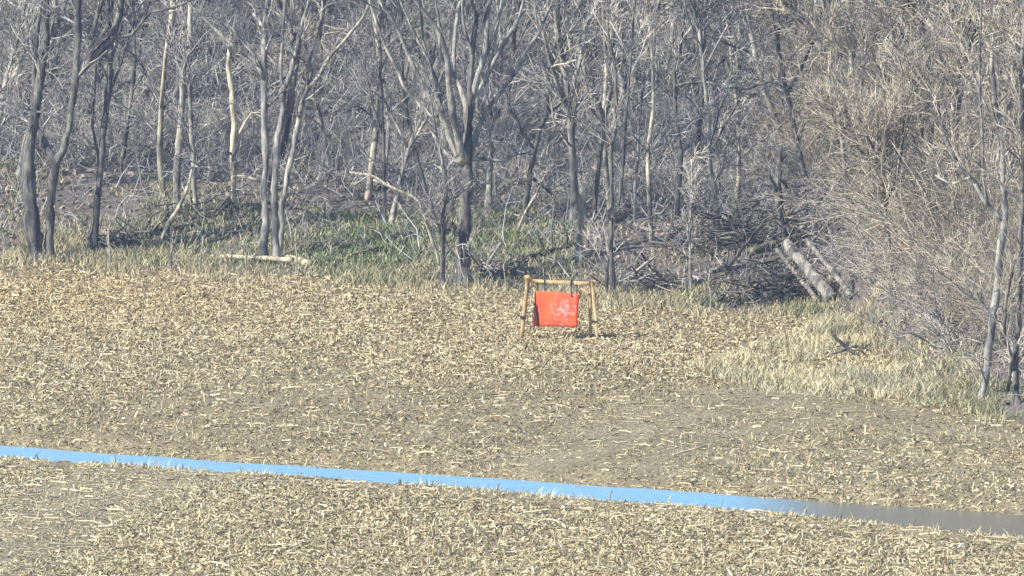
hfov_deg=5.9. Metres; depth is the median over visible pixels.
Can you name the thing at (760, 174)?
bare shrub
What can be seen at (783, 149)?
bare shrub
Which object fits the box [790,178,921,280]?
bare shrub
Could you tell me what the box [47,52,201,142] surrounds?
bare shrub
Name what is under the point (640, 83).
bare shrub
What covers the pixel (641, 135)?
bare shrub
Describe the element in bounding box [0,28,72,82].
bare shrub
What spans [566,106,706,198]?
bare shrub
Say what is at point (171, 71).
bare shrub
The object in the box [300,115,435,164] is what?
bare shrub
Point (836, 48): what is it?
bare shrub
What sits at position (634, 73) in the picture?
hillside tree
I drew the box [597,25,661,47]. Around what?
bare shrub
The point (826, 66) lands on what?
bare shrub
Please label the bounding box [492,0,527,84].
hillside tree
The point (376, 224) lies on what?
bank grass
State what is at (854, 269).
bare shrub
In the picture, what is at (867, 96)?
bare shrub
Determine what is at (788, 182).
bare shrub
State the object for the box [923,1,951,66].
hillside tree
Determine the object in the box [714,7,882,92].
bare shrub
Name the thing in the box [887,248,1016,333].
bare shrub
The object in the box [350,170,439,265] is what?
fallen limb
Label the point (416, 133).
hillside tree
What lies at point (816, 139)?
bare shrub
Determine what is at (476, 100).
hillside tree
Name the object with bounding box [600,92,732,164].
bare shrub
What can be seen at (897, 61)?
hillside tree
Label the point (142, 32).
hillside tree
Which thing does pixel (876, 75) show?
bare shrub
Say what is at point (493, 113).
hillside tree
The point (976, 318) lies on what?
bare shrub
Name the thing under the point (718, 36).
hillside tree
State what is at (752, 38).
hillside tree
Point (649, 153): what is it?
hillside tree
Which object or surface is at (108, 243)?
young tree
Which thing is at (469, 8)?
bare shrub
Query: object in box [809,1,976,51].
bare shrub
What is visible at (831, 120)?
bare shrub
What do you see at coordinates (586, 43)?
hillside tree
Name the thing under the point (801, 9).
bare shrub
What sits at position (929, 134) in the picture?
bare shrub
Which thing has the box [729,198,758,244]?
fallen log
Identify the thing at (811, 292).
fallen log
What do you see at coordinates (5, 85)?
hillside tree
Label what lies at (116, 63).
bare shrub
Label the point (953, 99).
bare shrub
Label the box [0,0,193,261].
bare tree
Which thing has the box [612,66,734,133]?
bare shrub
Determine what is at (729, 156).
bare shrub
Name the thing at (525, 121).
bare shrub
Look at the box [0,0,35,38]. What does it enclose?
bare shrub
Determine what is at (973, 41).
hillside tree
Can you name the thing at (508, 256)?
young tree
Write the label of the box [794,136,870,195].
bare shrub
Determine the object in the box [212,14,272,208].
broken snag
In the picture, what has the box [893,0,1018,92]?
hillside tree
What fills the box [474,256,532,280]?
fallen log
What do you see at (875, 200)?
bare shrub
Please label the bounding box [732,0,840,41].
bare shrub
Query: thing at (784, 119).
bare shrub
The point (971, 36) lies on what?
hillside tree
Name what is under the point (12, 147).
bare shrub
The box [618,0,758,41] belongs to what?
bare shrub
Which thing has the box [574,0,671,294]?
bare tree
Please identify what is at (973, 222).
bare shrub
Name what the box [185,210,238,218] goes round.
fallen log
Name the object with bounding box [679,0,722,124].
hillside tree
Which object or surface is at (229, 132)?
bare shrub
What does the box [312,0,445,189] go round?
hillside tree
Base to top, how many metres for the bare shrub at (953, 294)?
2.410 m
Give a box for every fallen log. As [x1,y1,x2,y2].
[117,214,200,239]
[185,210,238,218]
[199,212,249,237]
[199,253,294,261]
[285,254,313,266]
[300,223,382,248]
[350,232,422,255]
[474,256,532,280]
[523,230,575,258]
[599,269,647,292]
[624,220,673,241]
[708,246,761,273]
[724,219,765,271]
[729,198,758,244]
[747,232,806,255]
[774,248,818,300]
[781,239,836,301]
[799,171,826,231]
[804,238,854,298]
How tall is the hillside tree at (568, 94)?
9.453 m
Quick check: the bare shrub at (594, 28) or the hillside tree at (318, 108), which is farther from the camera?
the bare shrub at (594, 28)
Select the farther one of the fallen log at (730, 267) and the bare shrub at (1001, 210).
the fallen log at (730, 267)
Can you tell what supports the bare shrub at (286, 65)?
on the forest floor
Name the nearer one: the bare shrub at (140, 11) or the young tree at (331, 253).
the young tree at (331, 253)
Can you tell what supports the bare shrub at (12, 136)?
on the forest floor
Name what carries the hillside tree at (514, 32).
on the forest floor
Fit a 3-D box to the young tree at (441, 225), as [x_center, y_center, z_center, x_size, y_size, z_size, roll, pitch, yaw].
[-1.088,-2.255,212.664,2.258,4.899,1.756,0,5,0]
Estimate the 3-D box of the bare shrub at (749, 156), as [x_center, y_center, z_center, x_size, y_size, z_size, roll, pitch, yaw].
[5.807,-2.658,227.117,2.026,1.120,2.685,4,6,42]
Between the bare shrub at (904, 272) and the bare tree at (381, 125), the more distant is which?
the bare tree at (381, 125)
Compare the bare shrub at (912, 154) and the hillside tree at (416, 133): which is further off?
the hillside tree at (416, 133)
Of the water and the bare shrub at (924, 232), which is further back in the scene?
the bare shrub at (924, 232)
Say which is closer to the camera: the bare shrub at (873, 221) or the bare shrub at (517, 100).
the bare shrub at (873, 221)
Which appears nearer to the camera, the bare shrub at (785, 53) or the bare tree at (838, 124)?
the bare tree at (838, 124)
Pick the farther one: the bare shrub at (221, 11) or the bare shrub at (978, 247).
the bare shrub at (221, 11)
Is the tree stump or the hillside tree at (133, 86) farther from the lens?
the hillside tree at (133, 86)
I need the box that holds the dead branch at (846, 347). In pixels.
[824,334,871,355]
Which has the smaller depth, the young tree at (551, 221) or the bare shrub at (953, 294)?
the bare shrub at (953, 294)
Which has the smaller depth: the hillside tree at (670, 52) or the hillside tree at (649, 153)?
the hillside tree at (649, 153)
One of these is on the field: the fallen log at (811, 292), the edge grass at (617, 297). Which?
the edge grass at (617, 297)
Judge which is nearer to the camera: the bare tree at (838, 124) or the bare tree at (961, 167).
the bare tree at (961, 167)
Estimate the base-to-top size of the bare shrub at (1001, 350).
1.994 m
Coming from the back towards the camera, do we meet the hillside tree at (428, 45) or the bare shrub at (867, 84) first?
the hillside tree at (428, 45)
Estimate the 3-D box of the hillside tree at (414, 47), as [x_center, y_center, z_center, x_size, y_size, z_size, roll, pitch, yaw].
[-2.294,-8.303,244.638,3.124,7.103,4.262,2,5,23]
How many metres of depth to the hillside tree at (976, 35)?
227.39 m
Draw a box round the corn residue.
[0,258,1023,575]
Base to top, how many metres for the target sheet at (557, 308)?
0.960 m
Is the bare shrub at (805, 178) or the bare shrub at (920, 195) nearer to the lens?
the bare shrub at (920, 195)
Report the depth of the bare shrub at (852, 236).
210.71 m
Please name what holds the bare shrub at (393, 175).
on the forest floor
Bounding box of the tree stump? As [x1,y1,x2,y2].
[574,184,587,260]
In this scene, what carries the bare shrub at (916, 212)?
on the forest floor
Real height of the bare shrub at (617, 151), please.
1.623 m
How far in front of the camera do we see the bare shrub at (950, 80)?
215.26 m
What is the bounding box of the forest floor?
[0,0,1023,423]
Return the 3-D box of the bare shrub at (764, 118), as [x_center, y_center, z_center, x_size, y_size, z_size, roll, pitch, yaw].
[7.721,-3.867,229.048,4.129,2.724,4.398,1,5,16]
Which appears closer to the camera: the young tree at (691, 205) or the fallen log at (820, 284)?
the fallen log at (820, 284)
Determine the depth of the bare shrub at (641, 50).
245.74 m
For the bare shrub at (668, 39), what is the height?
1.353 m
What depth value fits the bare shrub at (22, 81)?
240.78 m
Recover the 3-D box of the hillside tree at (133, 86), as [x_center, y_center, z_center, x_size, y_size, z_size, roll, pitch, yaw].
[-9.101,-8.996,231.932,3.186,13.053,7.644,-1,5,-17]
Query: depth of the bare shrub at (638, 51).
244.87 m
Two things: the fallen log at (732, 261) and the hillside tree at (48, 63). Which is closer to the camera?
the fallen log at (732, 261)
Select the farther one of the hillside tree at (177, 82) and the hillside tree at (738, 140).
the hillside tree at (177, 82)
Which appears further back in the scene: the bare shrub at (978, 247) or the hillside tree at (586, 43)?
the hillside tree at (586, 43)
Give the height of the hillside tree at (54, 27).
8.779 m
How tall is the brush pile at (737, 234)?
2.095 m
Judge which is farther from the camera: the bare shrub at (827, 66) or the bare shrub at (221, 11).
the bare shrub at (221, 11)
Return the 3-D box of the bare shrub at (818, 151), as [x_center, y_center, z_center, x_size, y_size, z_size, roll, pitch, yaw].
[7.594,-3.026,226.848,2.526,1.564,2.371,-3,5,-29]
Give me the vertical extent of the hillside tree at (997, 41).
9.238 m
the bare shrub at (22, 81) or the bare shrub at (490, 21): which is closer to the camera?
the bare shrub at (22, 81)
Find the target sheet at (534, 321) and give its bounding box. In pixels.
[533,278,577,325]
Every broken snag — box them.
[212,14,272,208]
[760,127,796,248]
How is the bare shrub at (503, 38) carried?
on the forest floor
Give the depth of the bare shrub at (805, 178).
220.11 m
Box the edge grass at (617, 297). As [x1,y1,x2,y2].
[0,210,1011,423]
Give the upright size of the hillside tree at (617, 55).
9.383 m
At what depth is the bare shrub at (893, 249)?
204.58 m
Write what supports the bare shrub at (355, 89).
on the forest floor
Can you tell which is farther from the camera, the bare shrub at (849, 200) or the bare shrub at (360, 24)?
the bare shrub at (360, 24)
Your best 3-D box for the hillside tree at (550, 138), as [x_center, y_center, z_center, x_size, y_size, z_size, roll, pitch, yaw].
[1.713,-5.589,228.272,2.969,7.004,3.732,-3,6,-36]
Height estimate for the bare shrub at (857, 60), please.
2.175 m
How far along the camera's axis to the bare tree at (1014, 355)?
184.01 m
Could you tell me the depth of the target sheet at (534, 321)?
200.79 m
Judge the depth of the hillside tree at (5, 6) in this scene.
239.69 m
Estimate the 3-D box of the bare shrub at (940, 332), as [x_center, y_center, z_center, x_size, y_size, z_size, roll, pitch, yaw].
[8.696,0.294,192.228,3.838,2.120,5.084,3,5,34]
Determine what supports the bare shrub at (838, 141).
on the forest floor
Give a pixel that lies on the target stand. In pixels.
(590, 283)
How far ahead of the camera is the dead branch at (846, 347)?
196.50 m
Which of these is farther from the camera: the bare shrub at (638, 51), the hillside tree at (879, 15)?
the bare shrub at (638, 51)
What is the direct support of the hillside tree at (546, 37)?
on the forest floor
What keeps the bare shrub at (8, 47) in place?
on the forest floor
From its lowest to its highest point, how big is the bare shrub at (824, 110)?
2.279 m
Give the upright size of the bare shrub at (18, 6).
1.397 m
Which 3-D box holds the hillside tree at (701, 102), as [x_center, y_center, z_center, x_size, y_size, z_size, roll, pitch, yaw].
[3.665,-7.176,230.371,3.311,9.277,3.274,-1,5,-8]
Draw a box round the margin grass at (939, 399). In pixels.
[710,365,1023,420]
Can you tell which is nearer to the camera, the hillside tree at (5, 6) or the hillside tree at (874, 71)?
the hillside tree at (874, 71)
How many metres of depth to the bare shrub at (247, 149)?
233.13 m
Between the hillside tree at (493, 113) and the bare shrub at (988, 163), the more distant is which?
the hillside tree at (493, 113)
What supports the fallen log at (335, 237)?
on the forest floor
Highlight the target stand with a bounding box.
[520,275,598,339]
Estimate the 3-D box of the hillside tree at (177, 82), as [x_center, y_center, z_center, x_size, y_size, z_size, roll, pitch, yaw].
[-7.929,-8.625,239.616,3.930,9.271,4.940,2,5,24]
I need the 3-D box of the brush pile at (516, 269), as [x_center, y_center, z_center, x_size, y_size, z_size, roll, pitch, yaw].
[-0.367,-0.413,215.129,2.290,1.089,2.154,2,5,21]
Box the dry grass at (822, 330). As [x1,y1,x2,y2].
[696,281,995,400]
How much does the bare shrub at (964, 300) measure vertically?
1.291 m
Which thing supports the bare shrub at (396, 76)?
on the forest floor
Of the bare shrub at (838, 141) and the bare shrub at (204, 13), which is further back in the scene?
the bare shrub at (204, 13)
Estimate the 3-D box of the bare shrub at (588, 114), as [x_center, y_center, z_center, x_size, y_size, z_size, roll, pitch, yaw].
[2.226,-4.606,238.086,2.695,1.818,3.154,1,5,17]
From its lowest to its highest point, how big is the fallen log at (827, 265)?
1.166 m
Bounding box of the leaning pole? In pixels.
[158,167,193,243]
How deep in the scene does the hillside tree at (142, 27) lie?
248.93 m
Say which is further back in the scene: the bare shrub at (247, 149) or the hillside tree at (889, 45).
the bare shrub at (247, 149)
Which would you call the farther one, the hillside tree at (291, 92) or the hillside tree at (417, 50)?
the hillside tree at (417, 50)
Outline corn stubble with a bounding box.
[0,259,1023,575]
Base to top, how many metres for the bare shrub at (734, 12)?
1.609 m
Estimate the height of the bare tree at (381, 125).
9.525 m
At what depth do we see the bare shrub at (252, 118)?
235.16 m
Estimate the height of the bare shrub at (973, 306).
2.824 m
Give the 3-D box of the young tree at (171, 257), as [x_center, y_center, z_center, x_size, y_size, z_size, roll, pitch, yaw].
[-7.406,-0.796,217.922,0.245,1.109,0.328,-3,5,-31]
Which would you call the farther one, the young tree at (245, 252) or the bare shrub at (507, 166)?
the bare shrub at (507, 166)
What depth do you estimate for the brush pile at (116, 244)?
221.13 m
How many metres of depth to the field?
178.93 m
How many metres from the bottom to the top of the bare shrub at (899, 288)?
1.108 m
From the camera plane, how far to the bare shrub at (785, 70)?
236.48 m
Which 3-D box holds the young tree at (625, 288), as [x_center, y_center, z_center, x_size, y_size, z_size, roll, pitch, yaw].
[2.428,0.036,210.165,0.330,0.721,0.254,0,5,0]
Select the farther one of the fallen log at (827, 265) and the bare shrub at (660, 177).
the bare shrub at (660, 177)
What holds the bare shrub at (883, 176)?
on the forest floor
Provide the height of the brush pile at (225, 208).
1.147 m
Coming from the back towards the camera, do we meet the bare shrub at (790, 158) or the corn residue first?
the bare shrub at (790, 158)
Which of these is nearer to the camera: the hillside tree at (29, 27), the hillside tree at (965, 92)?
the hillside tree at (965, 92)
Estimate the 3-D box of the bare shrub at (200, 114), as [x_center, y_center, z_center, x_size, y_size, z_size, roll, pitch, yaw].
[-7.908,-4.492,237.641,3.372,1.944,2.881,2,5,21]
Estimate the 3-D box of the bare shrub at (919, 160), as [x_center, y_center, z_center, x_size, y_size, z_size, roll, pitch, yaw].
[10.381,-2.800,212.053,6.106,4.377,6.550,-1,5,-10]
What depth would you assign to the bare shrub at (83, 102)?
240.37 m
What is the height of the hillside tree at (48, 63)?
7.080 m
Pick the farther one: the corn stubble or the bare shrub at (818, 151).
the bare shrub at (818, 151)
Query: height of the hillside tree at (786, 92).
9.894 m
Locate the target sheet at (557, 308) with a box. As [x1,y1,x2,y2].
[534,278,578,326]
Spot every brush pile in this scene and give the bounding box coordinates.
[80,216,167,252]
[134,187,286,224]
[445,242,541,278]
[589,235,708,291]
[630,177,823,256]
[700,236,840,307]
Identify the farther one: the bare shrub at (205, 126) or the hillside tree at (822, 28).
the bare shrub at (205, 126)
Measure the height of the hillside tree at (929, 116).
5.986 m
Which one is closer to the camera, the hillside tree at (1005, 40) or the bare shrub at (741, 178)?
the hillside tree at (1005, 40)
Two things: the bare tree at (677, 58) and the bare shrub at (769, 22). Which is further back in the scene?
the bare shrub at (769, 22)
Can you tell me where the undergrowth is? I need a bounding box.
[0,0,1023,395]
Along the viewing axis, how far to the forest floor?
226.44 m
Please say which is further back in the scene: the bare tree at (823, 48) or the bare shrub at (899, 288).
the bare tree at (823, 48)
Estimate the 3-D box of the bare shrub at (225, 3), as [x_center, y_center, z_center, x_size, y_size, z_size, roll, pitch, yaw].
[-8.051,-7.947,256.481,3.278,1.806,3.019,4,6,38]
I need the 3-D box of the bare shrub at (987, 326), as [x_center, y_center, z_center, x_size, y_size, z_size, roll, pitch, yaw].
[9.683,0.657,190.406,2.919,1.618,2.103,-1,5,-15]
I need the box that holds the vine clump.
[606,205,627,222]
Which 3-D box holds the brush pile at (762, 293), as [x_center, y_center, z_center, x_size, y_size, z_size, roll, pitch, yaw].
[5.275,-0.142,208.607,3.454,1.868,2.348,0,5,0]
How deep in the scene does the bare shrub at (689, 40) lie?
247.32 m
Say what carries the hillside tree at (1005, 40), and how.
on the forest floor
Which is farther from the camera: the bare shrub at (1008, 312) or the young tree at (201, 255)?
the young tree at (201, 255)
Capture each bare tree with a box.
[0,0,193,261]
[66,0,154,251]
[155,0,246,210]
[185,0,373,262]
[337,0,420,222]
[362,0,575,284]
[486,0,590,222]
[572,0,649,219]
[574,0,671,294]
[627,0,810,225]
[732,0,892,249]
[784,22,960,310]
[843,0,968,236]
[910,0,1021,400]
[940,0,1023,405]
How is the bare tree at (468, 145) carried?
on the forest floor
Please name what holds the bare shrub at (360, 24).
on the forest floor
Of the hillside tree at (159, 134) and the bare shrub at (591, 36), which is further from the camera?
the bare shrub at (591, 36)
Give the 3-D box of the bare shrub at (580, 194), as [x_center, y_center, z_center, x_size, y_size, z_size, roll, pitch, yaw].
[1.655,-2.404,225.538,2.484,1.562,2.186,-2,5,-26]
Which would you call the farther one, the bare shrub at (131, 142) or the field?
the bare shrub at (131, 142)
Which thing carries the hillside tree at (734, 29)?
on the forest floor
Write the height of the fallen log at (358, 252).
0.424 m
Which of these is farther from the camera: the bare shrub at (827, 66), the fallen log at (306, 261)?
the bare shrub at (827, 66)
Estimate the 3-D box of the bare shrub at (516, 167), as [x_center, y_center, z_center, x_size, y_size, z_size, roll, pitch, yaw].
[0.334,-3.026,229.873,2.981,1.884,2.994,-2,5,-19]
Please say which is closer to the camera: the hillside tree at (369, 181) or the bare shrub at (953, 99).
the bare shrub at (953, 99)
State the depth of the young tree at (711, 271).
207.31 m
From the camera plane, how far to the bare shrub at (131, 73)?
243.72 m
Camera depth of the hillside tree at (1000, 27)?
201.03 m
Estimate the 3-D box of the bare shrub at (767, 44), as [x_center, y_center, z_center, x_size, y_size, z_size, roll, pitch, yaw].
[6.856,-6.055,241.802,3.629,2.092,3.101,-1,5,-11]
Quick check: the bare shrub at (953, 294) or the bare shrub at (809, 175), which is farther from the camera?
the bare shrub at (809, 175)
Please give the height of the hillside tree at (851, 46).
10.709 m
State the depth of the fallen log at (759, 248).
213.77 m
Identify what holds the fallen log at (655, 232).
on the forest floor
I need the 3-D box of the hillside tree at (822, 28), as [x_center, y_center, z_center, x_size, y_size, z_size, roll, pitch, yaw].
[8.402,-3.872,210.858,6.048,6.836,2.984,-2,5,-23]
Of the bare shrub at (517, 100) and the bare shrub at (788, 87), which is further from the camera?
the bare shrub at (517, 100)
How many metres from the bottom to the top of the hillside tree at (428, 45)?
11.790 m
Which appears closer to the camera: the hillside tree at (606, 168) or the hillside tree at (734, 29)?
the hillside tree at (606, 168)
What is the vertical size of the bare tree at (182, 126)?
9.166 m
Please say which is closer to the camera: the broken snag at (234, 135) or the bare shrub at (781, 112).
the broken snag at (234, 135)
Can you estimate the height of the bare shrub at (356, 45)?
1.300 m
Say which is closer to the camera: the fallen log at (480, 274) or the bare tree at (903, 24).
the bare tree at (903, 24)
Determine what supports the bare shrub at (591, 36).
on the forest floor
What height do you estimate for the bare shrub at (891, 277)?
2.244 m
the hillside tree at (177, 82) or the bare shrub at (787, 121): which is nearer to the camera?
the bare shrub at (787, 121)
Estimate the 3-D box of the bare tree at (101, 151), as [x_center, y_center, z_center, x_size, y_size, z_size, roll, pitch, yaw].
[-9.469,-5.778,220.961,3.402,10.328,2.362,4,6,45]
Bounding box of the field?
[0,261,1023,575]
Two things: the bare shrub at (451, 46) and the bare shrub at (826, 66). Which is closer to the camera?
the bare shrub at (826, 66)
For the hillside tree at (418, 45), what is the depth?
247.09 m
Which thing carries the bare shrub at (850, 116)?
on the forest floor
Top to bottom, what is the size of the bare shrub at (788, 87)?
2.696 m
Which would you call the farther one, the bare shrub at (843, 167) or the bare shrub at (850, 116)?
the bare shrub at (850, 116)
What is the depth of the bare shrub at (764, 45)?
241.99 m
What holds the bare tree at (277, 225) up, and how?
on the forest floor
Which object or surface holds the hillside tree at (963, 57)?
on the forest floor
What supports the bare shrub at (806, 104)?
on the forest floor
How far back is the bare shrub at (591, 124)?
236.27 m
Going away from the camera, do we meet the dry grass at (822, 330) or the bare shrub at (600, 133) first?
the dry grass at (822, 330)
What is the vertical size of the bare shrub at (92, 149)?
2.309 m
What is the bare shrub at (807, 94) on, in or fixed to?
on the forest floor
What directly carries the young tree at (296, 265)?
on the forest floor
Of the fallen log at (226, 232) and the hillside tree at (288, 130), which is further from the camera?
the hillside tree at (288, 130)
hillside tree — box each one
[0,0,73,128]
[0,0,89,157]
[0,0,104,177]
[1,0,36,68]
[1,4,35,29]
[2,0,66,120]
[67,0,165,132]
[69,1,75,56]
[81,0,182,171]
[87,0,209,195]
[114,0,222,130]
[137,1,150,53]
[142,0,214,104]
[239,0,370,191]
[243,0,348,168]
[245,0,362,173]
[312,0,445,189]
[313,0,328,45]
[333,0,491,223]
[336,0,441,200]
[345,0,458,149]
[366,0,477,128]
[367,0,481,198]
[395,0,467,153]
[405,0,440,88]
[417,11,425,67]
[427,0,499,179]
[430,0,517,113]
[437,0,555,213]
[486,0,621,221]
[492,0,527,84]
[492,0,582,104]
[498,0,610,187]
[526,0,658,114]
[538,0,559,75]
[567,0,689,209]
[579,0,690,105]
[592,0,727,240]
[595,0,664,142]
[654,0,687,40]
[656,0,739,167]
[660,0,738,85]
[662,0,806,235]
[674,0,788,206]
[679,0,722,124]
[701,1,766,96]
[711,2,726,75]
[723,0,813,156]
[725,0,836,198]
[760,0,1019,213]
[773,0,923,239]
[814,9,984,264]
[821,0,986,154]
[840,0,957,200]
[841,0,996,208]
[857,1,901,53]
[890,0,1022,210]
[891,0,1019,193]
[891,4,999,138]
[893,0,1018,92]
[895,0,1018,234]
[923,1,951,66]
[925,0,1006,108]
[932,1,1018,105]
[941,5,1019,232]
[942,0,977,97]
[942,0,1021,199]
[972,0,1022,186]
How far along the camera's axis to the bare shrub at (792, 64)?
235.56 m
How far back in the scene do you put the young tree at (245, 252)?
218.67 m
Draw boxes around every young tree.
[98,216,110,268]
[165,228,176,269]
[193,235,207,267]
[236,230,253,264]
[291,220,299,275]
[323,243,340,271]
[410,66,512,288]
[499,254,509,290]
[517,159,555,229]
[548,195,560,247]
[613,0,680,222]
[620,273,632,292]
[664,141,716,290]
[702,265,716,310]
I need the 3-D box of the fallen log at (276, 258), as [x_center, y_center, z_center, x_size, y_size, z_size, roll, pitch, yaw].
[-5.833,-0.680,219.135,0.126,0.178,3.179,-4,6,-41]
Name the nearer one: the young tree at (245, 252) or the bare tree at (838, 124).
the bare tree at (838, 124)
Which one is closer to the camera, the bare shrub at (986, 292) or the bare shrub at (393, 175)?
the bare shrub at (986, 292)
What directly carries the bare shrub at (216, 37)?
on the forest floor
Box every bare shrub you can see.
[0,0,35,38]
[0,0,57,17]
[0,13,58,74]
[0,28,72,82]
[0,96,124,157]
[0,109,23,147]
[7,75,158,162]
[7,76,31,101]
[17,65,145,122]
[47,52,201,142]
[59,40,160,83]
[70,45,169,91]
[76,108,175,161]
[90,0,167,30]
[99,59,242,137]
[110,84,241,152]
[122,0,259,61]
[135,0,263,48]
[141,1,261,54]
[144,45,225,79]
[164,67,329,153]
[165,82,317,161]
[167,0,261,9]
[196,117,289,169]
[258,53,328,83]
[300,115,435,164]
[310,0,362,11]
[325,3,442,47]
[326,48,423,95]
[328,74,406,110]
[331,23,393,57]
[349,126,451,185]
[408,17,504,70]
[425,111,588,192]
[429,0,484,20]
[446,9,531,59]
[450,4,543,56]
[454,85,543,141]
[473,116,580,182]
[479,71,553,118]
[484,0,630,56]
[495,4,634,55]
[514,122,667,181]
[532,150,631,205]
[539,80,646,145]
[540,57,655,128]
[561,100,639,149]
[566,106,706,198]
[578,86,705,151]
[581,34,699,96]
[590,25,685,74]
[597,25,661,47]
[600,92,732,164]
[602,129,779,193]
[606,14,724,59]
[610,31,674,62]
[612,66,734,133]
[612,112,673,154]
[613,134,738,210]
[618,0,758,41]
[661,25,731,53]
[690,0,764,30]
[697,150,784,200]
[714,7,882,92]
[715,40,870,135]
[716,6,854,75]
[716,150,785,187]
[725,19,816,75]
[725,45,845,130]
[727,0,842,45]
[728,0,879,26]
[729,75,886,153]
[729,85,862,157]
[730,59,1023,288]
[730,139,827,200]
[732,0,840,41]
[732,117,855,192]
[732,138,839,199]
[733,110,893,205]
[739,33,872,104]
[741,137,863,223]
[742,62,878,148]
[742,67,873,137]
[749,42,842,111]
[750,138,868,223]
[752,56,891,145]
[753,55,1013,220]
[755,90,846,161]
[757,0,941,42]
[758,2,1016,162]
[758,3,941,73]
[758,41,892,121]
[759,94,911,186]
[760,33,816,89]
[765,0,934,63]
[772,93,1018,271]
[774,29,904,88]
[775,18,916,101]
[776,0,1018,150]
[783,38,1017,197]
[786,71,891,138]
[787,5,1023,304]
[788,39,1019,231]
[789,10,876,73]
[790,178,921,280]
[793,51,892,84]
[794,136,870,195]
[799,97,925,162]
[801,139,851,172]
[804,83,1004,234]
[806,68,1023,267]
[807,41,903,79]
[808,44,914,144]
[808,49,989,123]
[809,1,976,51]
[810,106,1018,265]
[818,250,1016,358]
[819,233,909,285]
[820,180,922,255]
[825,145,920,234]
[830,196,876,229]
[833,134,1019,273]
[834,27,1016,184]
[834,179,949,248]
[834,208,1016,317]
[845,65,1014,201]
[856,108,1017,212]
[856,214,954,283]
[862,227,1023,339]
[865,199,1023,304]
[866,233,934,308]
[867,210,926,249]
[868,31,1018,202]
[876,255,935,297]
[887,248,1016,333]
[904,226,1023,355]
[909,224,1023,326]
[911,234,1023,353]
[912,222,1023,355]
[923,244,1023,311]
[927,280,1023,394]
[934,238,1023,345]
[939,277,990,330]
[945,132,1023,285]
[958,280,1023,346]
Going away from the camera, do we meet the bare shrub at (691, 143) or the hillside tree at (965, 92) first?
the hillside tree at (965, 92)
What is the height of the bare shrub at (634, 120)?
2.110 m
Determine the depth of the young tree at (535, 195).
220.10 m
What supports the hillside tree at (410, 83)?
on the forest floor
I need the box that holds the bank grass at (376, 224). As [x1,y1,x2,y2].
[0,124,962,394]
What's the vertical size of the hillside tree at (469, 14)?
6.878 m
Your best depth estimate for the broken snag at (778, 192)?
214.13 m
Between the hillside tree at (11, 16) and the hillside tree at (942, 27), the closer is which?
the hillside tree at (942, 27)
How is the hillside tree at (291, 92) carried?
on the forest floor
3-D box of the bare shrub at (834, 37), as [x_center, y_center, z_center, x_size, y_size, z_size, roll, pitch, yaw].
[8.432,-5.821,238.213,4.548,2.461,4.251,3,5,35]
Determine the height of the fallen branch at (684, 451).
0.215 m
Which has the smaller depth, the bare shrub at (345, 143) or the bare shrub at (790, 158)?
the bare shrub at (790, 158)
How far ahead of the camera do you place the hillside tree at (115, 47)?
237.91 m
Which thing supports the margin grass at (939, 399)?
on the field
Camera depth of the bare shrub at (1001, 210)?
197.09 m
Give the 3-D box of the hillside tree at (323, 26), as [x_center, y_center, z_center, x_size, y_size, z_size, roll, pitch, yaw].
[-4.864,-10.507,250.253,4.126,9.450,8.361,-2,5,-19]
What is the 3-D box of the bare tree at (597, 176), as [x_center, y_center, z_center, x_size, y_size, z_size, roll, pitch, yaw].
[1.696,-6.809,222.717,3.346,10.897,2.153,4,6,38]
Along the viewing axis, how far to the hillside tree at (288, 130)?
231.78 m
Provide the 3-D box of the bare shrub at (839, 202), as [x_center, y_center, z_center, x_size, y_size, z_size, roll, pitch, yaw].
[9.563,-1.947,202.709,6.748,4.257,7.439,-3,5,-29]
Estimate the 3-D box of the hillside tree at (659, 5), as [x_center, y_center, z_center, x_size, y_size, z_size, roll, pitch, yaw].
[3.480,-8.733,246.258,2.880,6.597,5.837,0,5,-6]
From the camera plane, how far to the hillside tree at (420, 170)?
227.36 m
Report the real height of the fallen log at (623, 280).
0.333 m
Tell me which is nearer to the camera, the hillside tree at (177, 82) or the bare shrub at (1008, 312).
the bare shrub at (1008, 312)
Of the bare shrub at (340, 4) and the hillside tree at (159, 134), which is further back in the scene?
the bare shrub at (340, 4)
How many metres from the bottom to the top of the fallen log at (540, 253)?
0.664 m
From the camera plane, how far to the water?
170.93 m
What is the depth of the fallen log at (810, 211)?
218.03 m
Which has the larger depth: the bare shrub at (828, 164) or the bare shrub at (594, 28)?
the bare shrub at (594, 28)
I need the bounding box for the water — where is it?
[0,446,1023,536]
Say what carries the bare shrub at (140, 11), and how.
on the forest floor
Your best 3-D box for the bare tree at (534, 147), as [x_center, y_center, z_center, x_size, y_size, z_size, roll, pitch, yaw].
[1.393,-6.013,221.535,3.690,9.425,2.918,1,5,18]
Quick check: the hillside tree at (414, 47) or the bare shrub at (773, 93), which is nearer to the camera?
the bare shrub at (773, 93)
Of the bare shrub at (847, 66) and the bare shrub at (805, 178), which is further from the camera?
the bare shrub at (847, 66)
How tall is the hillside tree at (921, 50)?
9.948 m
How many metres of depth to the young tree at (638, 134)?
220.81 m
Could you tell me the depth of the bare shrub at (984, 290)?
193.08 m
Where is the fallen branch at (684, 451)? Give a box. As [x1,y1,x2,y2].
[672,443,712,455]
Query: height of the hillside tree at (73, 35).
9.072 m

